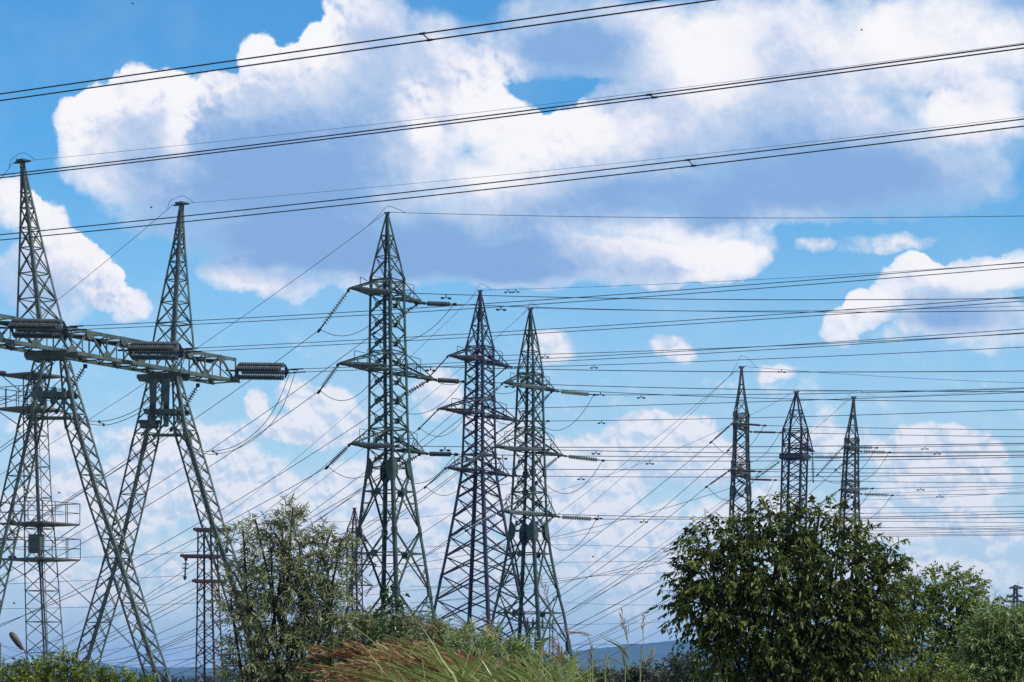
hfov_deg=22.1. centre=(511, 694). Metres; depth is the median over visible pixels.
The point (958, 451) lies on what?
power cable
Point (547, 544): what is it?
power cable
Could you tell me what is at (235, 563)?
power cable
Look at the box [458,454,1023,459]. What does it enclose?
power cable
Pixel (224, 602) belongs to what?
power cable
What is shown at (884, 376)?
power cable
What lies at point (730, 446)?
power cable
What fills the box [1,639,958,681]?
hills
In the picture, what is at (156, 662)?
power cable
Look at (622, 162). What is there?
power cable
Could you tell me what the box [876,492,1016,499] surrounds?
power cable
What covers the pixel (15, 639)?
cattails
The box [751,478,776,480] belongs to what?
insulator string
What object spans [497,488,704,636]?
power cable
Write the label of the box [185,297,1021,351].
conductor bundle
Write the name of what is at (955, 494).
power cable
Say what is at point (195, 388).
insulator string
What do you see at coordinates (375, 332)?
insulator string
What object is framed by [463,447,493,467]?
insulator string
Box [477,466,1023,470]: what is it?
power cable
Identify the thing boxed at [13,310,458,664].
power cable
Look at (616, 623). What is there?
power cable
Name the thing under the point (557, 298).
conductor bundle
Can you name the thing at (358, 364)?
insulator string
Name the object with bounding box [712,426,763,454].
jumper cable
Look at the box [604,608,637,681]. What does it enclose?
grass stalk
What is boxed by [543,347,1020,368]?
power cable
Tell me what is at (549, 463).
insulator string
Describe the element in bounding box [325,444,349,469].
insulator string
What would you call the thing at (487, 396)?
insulator string
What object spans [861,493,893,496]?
insulator string
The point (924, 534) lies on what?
power cable
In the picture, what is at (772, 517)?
power cable
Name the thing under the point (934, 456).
power cable
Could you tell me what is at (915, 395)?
power cable
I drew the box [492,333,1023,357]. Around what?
power cable
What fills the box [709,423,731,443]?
insulator string
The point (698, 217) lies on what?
power cable
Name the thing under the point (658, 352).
conductor bundle
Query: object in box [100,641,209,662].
power cable
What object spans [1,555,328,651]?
power cable
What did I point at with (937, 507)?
power cable
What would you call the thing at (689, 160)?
conductor bundle
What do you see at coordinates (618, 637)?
power cable
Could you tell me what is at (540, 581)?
grass stalk
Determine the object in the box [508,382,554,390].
insulator string
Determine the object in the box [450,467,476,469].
insulator string
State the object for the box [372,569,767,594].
power cable
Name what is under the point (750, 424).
insulator string
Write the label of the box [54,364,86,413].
insulator string
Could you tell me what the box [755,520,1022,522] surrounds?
power cable
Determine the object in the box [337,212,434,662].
lattice pylon
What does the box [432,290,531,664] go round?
lattice pylon
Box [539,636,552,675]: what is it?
grass stalk
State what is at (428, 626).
grass stalk
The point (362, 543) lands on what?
power cable
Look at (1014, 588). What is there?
lattice pylon
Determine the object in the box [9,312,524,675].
power cable
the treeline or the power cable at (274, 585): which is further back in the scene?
the treeline
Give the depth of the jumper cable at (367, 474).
187.94 m
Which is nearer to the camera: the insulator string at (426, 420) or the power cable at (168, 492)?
the power cable at (168, 492)
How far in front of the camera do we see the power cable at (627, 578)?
304.21 m
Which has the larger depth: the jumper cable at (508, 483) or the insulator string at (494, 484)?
the insulator string at (494, 484)
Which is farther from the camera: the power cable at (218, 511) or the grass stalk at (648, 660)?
the power cable at (218, 511)
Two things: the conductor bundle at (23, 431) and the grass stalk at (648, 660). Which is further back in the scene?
the conductor bundle at (23, 431)
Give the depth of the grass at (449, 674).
9.29 m
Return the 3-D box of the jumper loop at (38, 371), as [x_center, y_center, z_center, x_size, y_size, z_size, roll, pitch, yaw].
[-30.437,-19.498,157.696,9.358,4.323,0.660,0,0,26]
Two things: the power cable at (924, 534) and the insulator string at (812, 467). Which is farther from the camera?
the power cable at (924, 534)
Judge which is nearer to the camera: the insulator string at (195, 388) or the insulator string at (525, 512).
the insulator string at (195, 388)
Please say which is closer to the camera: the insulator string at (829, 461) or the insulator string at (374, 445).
the insulator string at (374, 445)
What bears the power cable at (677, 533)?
attached to the lattice pylon at (848, 440)
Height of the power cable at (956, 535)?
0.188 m
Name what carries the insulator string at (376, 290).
attached to the lattice pylon at (389, 468)
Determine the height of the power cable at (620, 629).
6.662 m
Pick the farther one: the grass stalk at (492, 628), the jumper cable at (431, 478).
the jumper cable at (431, 478)
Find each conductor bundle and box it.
[0,0,715,100]
[0,43,1023,177]
[0,118,1023,240]
[0,409,55,451]
[0,427,170,542]
[69,262,1023,329]
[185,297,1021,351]
[291,329,1023,372]
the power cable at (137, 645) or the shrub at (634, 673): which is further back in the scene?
the power cable at (137, 645)
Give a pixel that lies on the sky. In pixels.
(785, 218)
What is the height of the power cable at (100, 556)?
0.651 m
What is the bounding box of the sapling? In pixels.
[368,582,409,648]
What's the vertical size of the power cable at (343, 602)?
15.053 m
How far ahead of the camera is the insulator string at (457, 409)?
250.89 m
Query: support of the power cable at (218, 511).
attached to the insulator string at (422, 384)
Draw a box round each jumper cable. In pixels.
[321,366,381,400]
[322,294,396,335]
[329,447,395,478]
[377,307,451,340]
[393,382,461,413]
[399,456,453,483]
[420,410,469,436]
[428,469,474,495]
[436,357,488,384]
[466,451,546,484]
[470,516,548,548]
[479,390,551,424]
[537,462,601,493]
[541,520,595,550]
[545,396,592,430]
[708,472,758,499]
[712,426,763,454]
[819,448,875,482]
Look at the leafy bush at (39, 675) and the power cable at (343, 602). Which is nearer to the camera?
the leafy bush at (39, 675)
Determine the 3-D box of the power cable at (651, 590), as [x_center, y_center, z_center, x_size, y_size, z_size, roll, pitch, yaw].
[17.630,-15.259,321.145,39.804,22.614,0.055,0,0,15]
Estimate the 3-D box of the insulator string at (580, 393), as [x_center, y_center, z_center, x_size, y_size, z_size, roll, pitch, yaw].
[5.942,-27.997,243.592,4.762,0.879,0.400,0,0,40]
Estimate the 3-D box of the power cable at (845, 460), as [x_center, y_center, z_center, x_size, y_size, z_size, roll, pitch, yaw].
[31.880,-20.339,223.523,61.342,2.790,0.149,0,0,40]
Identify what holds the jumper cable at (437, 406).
hanging from the insulator string at (447, 380)
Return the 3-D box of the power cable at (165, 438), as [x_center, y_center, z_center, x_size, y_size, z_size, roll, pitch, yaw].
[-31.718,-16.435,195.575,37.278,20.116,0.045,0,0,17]
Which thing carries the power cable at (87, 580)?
attached to the insulator string at (185, 568)
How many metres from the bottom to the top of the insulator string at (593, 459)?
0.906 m
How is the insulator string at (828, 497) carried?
attached to the lattice pylon at (848, 440)
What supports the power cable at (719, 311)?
attached to the insulator string at (435, 303)
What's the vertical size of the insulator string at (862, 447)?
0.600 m
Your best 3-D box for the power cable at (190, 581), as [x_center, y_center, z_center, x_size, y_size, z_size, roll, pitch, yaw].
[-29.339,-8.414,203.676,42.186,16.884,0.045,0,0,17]
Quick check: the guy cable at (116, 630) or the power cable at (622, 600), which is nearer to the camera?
the guy cable at (116, 630)
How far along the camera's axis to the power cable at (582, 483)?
316.25 m
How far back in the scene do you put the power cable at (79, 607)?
180.34 m
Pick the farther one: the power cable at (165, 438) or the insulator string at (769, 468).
the insulator string at (769, 468)
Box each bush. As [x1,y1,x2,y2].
[0,645,156,681]
[425,617,602,681]
[868,560,1013,681]
[887,650,975,681]
[935,579,1023,681]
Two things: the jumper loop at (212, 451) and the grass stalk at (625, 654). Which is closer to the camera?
the grass stalk at (625, 654)
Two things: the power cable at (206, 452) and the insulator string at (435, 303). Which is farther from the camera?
the power cable at (206, 452)
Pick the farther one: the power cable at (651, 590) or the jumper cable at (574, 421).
the power cable at (651, 590)
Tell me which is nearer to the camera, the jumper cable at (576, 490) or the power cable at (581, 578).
the jumper cable at (576, 490)
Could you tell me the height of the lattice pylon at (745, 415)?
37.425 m
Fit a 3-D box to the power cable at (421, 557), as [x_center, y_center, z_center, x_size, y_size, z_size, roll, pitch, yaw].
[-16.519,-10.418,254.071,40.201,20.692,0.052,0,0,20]
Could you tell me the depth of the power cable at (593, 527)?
303.91 m
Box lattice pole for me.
[180,527,232,681]
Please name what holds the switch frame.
on the ground
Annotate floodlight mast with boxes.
[0,371,80,678]
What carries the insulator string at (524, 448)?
attached to the lattice pylon at (526, 531)
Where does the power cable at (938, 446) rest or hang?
attached to the insulator string at (862, 447)
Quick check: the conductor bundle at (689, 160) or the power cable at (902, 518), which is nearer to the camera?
the conductor bundle at (689, 160)
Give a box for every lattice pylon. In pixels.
[333,508,376,660]
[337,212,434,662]
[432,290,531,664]
[486,308,575,673]
[718,366,758,681]
[767,391,814,678]
[824,396,867,677]
[1006,585,1022,618]
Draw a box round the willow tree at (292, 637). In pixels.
[204,492,483,681]
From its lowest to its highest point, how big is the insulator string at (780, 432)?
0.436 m
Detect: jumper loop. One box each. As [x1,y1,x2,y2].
[0,329,69,404]
[57,352,185,425]
[171,374,294,455]
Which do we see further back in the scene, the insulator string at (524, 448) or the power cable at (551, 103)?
the insulator string at (524, 448)
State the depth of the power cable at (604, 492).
288.07 m
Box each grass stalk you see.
[414,619,449,651]
[441,607,479,661]
[477,627,516,671]
[481,610,502,677]
[536,575,559,678]
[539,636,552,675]
[539,638,581,681]
[565,630,592,680]
[587,650,594,681]
[599,635,628,681]
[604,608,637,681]
[640,612,644,656]
[640,648,654,681]
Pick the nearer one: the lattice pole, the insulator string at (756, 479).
the lattice pole
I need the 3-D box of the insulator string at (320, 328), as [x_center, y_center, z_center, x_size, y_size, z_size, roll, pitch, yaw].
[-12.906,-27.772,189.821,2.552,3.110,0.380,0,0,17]
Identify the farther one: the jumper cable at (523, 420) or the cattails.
the jumper cable at (523, 420)
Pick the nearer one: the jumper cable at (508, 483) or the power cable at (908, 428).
the jumper cable at (508, 483)
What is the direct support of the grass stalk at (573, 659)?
on the ground
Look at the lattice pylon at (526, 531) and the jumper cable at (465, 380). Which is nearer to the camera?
the lattice pylon at (526, 531)
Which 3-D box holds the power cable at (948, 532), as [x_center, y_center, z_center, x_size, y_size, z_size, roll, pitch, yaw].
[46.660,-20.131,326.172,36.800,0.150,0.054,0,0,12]
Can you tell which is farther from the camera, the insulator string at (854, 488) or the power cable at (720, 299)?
the insulator string at (854, 488)
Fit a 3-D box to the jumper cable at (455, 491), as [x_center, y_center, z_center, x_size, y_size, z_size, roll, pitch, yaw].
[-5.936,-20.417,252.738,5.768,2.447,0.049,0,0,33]
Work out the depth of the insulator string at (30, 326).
156.44 m
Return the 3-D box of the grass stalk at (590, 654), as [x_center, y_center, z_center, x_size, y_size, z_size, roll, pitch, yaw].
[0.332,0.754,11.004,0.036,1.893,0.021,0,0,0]
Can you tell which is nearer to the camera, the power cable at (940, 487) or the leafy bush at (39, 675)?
the leafy bush at (39, 675)
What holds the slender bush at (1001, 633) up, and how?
on the ground
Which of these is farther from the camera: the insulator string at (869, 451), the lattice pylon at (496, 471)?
the insulator string at (869, 451)
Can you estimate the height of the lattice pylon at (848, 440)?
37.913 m
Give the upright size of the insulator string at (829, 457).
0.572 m
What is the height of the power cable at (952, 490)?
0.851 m
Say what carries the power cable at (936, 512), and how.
attached to the insulator string
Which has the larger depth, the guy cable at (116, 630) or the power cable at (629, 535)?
the power cable at (629, 535)
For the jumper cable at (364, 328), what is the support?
hanging from the insulator string at (376, 290)
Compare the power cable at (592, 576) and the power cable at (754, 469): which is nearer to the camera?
the power cable at (754, 469)
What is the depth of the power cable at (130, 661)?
440.56 m
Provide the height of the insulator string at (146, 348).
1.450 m
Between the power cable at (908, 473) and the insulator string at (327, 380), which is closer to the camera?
the insulator string at (327, 380)
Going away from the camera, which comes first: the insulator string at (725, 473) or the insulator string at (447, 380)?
the insulator string at (447, 380)
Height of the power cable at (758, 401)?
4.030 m
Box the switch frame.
[524,617,553,673]
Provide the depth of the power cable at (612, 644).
430.46 m
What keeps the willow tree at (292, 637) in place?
on the ground
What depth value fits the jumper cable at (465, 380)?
252.03 m
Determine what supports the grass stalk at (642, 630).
on the ground
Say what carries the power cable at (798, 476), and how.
attached to the insulator string
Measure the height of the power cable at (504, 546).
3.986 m
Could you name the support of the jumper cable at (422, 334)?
hanging from the insulator string at (435, 303)
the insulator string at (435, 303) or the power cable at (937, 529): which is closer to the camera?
the insulator string at (435, 303)
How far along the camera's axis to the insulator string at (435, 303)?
195.50 m
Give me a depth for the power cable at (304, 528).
244.98 m
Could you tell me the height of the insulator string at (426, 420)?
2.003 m
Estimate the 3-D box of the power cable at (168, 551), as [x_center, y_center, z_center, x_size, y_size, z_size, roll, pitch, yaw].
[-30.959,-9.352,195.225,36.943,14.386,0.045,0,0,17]
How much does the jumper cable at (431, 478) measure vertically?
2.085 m
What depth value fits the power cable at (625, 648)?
343.53 m
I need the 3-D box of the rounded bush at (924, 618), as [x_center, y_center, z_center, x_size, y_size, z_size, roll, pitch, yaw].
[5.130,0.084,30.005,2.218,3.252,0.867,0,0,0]
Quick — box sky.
[0,0,1023,667]
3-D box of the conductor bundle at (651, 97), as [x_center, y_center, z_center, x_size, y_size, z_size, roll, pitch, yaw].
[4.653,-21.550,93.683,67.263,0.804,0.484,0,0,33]
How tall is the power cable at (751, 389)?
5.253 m
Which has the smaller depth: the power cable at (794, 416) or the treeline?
the power cable at (794, 416)
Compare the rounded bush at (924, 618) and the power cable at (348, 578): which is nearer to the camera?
the rounded bush at (924, 618)
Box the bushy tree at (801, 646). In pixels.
[645,487,925,681]
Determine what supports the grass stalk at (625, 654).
on the ground
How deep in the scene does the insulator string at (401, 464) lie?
196.95 m
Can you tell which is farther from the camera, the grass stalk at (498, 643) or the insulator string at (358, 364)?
the insulator string at (358, 364)
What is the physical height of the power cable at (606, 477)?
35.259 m
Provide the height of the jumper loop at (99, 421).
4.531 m
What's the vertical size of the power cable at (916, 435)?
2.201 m
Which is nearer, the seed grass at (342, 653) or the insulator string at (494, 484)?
the seed grass at (342, 653)
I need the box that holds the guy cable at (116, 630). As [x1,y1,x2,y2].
[60,575,161,674]
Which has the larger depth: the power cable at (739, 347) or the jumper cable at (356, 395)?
the power cable at (739, 347)
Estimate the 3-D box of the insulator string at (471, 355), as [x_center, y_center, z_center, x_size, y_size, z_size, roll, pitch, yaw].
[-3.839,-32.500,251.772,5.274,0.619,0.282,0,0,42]
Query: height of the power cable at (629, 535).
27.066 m
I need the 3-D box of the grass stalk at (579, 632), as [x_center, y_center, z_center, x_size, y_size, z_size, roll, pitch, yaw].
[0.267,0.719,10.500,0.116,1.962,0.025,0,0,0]
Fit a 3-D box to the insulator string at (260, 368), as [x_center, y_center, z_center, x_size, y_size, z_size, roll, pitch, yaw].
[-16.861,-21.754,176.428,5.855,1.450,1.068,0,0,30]
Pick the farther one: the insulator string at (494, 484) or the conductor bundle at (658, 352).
the insulator string at (494, 484)
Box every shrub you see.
[573,665,624,681]
[613,657,665,681]
[645,642,721,681]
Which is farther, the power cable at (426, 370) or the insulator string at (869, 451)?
the insulator string at (869, 451)
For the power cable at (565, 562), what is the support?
attached to the insulator string
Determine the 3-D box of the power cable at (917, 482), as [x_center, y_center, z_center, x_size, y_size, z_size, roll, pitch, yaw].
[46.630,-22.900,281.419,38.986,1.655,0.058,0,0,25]
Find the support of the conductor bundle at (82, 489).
attached to the insulator string at (195, 388)
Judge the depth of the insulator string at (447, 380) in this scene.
196.72 m
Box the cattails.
[9,632,33,681]
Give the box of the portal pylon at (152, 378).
[0,158,272,681]
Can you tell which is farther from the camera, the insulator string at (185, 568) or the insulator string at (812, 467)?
the insulator string at (812, 467)
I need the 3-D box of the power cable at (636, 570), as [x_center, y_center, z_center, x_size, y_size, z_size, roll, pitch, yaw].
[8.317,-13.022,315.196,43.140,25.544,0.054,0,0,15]
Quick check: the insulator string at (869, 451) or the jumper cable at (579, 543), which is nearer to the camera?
the jumper cable at (579, 543)
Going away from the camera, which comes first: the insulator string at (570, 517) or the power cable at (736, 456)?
the power cable at (736, 456)
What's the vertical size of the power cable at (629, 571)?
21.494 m
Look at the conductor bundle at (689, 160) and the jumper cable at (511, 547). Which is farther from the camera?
the jumper cable at (511, 547)
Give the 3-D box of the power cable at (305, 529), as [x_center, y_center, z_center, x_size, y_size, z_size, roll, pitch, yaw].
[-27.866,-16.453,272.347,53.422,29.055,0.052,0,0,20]
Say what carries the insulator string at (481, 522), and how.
attached to the lattice pylon at (526, 531)
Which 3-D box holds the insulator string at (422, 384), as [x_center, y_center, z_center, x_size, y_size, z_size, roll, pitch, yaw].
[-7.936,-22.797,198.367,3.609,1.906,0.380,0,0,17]
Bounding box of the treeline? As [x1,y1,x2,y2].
[1,667,966,681]
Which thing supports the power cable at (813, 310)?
attached to the lattice pylon at (526, 531)
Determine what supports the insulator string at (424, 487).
attached to the lattice pylon at (496, 471)
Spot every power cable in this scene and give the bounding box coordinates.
[0,213,384,474]
[0,392,316,585]
[0,407,382,626]
[0,468,324,624]
[1,335,371,575]
[1,430,416,678]
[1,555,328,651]
[2,477,379,660]
[2,595,296,662]
[5,652,247,680]
[6,602,205,608]
[7,206,170,338]
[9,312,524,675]
[10,332,315,534]
[12,380,425,673]
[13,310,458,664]
[13,575,183,583]
[14,549,224,558]
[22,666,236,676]
[30,43,1020,160]
[52,389,480,664]
[54,407,475,661]
[64,488,422,671]
[91,467,462,673]
[96,435,493,675]
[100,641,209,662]
[139,495,478,679]
[144,428,511,655]
[163,532,463,678]
[188,478,531,681]
[195,116,1023,202]
[312,392,793,521]
[363,544,767,556]
[370,561,708,574]
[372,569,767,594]
[390,212,1006,217]
[399,365,1011,371]
[406,368,738,615]
[408,545,515,611]
[409,293,1023,299]
[410,443,1023,450]
[417,488,729,563]
[431,531,599,553]
[439,529,739,600]
[457,304,1023,311]
[457,393,711,607]
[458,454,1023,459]
[460,443,709,628]
[466,381,1023,391]
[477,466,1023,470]
[482,555,694,586]
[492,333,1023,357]
[492,392,1023,411]
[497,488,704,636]
[500,263,1019,292]
[507,451,726,624]
[511,399,849,635]
[530,481,752,636]
[530,499,729,634]
[534,519,726,629]
[540,306,1012,310]
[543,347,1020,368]
[544,477,827,657]
[545,478,812,644]
[545,531,761,642]
[547,473,1023,479]
[550,449,1009,454]
[555,389,1023,401]
[556,513,1023,518]
[567,621,670,624]
[568,559,692,628]
[570,409,1023,423]
[571,643,679,644]
[572,600,673,650]
[573,508,832,650]
[578,613,667,654]
[581,625,670,670]
[605,388,1023,398]
[605,457,1017,464]
[640,517,1023,522]
[744,366,1021,382]
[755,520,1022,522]
[762,471,1017,473]
[767,425,1023,429]
[783,432,1023,436]
[785,480,1023,482]
[817,534,963,535]
[823,528,1003,531]
[825,511,1022,513]
[825,531,1008,533]
[848,456,960,457]
[850,535,999,536]
[857,389,1009,396]
[863,527,1011,529]
[874,485,1023,490]
[876,488,1009,493]
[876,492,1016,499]
[878,444,1023,449]
[878,506,1023,507]
[902,387,1023,390]
[906,526,999,527]
[933,451,986,454]
[935,493,1023,497]
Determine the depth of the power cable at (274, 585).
274.67 m
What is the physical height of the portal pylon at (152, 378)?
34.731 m
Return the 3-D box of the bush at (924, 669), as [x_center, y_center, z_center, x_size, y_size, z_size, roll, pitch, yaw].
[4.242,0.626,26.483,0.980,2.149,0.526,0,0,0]
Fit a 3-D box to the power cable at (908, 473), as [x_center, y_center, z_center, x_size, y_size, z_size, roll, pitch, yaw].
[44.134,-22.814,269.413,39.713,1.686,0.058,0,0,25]
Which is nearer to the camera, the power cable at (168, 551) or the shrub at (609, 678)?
the shrub at (609, 678)
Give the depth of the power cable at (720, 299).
168.79 m
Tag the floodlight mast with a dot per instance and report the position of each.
(35, 541)
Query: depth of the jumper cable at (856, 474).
314.33 m
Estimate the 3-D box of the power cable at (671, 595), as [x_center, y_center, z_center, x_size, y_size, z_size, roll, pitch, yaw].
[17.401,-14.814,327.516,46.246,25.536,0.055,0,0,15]
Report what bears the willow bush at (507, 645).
on the ground
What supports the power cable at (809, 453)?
attached to the insulator string at (524, 448)
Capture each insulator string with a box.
[0,318,77,338]
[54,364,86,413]
[118,341,192,359]
[169,383,199,431]
[182,558,188,579]
[225,362,297,379]
[317,289,349,332]
[317,364,338,393]
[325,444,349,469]
[344,361,384,367]
[355,287,400,294]
[355,442,399,447]
[372,304,417,334]
[387,380,428,405]
[398,454,420,465]
[417,409,438,429]
[423,301,456,306]
[423,468,445,488]
[425,451,457,456]
[434,378,465,383]
[443,408,472,409]
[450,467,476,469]
[452,355,491,356]
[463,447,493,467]
[465,511,498,531]
[476,383,502,407]
[485,476,506,490]
[498,446,549,450]
[504,510,552,515]
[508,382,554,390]
[528,392,551,414]
[535,456,559,476]
[556,390,595,395]
[557,515,598,520]
[564,455,604,461]
[705,470,729,487]
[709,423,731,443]
[734,470,761,472]
[737,422,766,426]
[750,431,782,433]
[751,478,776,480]
[757,462,778,477]
[810,455,847,458]
[811,452,814,482]
[815,489,839,506]
[816,447,842,475]
[844,487,873,490]
[847,446,877,448]
[860,450,890,453]
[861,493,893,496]
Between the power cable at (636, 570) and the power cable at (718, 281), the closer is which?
the power cable at (718, 281)
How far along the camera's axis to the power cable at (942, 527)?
324.52 m
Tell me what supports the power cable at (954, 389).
attached to the lattice pylon at (806, 450)
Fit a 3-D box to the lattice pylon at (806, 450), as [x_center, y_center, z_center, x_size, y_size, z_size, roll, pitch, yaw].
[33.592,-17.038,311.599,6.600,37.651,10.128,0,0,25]
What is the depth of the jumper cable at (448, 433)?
251.19 m
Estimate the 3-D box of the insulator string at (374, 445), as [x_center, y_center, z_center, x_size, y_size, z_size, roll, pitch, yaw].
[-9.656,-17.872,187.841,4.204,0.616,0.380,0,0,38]
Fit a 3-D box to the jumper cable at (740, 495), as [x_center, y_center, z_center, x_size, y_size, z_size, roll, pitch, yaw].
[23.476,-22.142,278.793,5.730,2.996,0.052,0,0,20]
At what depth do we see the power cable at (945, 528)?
324.60 m
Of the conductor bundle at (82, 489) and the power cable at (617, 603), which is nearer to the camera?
the conductor bundle at (82, 489)
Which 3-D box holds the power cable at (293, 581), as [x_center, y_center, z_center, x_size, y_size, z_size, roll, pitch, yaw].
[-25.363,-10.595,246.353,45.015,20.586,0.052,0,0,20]
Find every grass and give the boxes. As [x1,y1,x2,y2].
[285,620,653,681]
[296,634,522,681]
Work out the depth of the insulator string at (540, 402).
245.66 m
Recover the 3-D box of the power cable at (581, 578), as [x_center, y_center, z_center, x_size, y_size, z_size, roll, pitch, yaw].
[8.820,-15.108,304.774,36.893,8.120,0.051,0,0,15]
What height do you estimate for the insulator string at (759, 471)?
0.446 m
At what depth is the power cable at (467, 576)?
248.52 m
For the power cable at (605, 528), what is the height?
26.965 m
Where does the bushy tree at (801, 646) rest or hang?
on the ground
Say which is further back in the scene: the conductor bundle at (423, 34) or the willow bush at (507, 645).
the conductor bundle at (423, 34)
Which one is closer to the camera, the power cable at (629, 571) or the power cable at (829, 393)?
the power cable at (829, 393)
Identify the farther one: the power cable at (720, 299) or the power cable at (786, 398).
the power cable at (786, 398)
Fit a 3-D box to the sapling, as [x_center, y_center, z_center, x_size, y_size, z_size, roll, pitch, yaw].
[-1.272,0.258,27.413,0.453,2.885,0.425,0,0,0]
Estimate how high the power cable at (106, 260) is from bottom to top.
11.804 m
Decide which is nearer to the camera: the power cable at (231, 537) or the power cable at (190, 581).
the power cable at (190, 581)
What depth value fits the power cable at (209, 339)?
196.66 m
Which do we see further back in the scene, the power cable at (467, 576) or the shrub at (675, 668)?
the power cable at (467, 576)
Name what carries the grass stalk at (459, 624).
on the ground
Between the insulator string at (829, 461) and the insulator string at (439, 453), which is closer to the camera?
the insulator string at (439, 453)
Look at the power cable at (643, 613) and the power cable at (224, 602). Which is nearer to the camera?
the power cable at (224, 602)
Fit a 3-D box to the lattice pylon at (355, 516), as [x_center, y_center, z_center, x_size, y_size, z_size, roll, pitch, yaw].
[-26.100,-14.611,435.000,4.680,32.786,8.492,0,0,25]

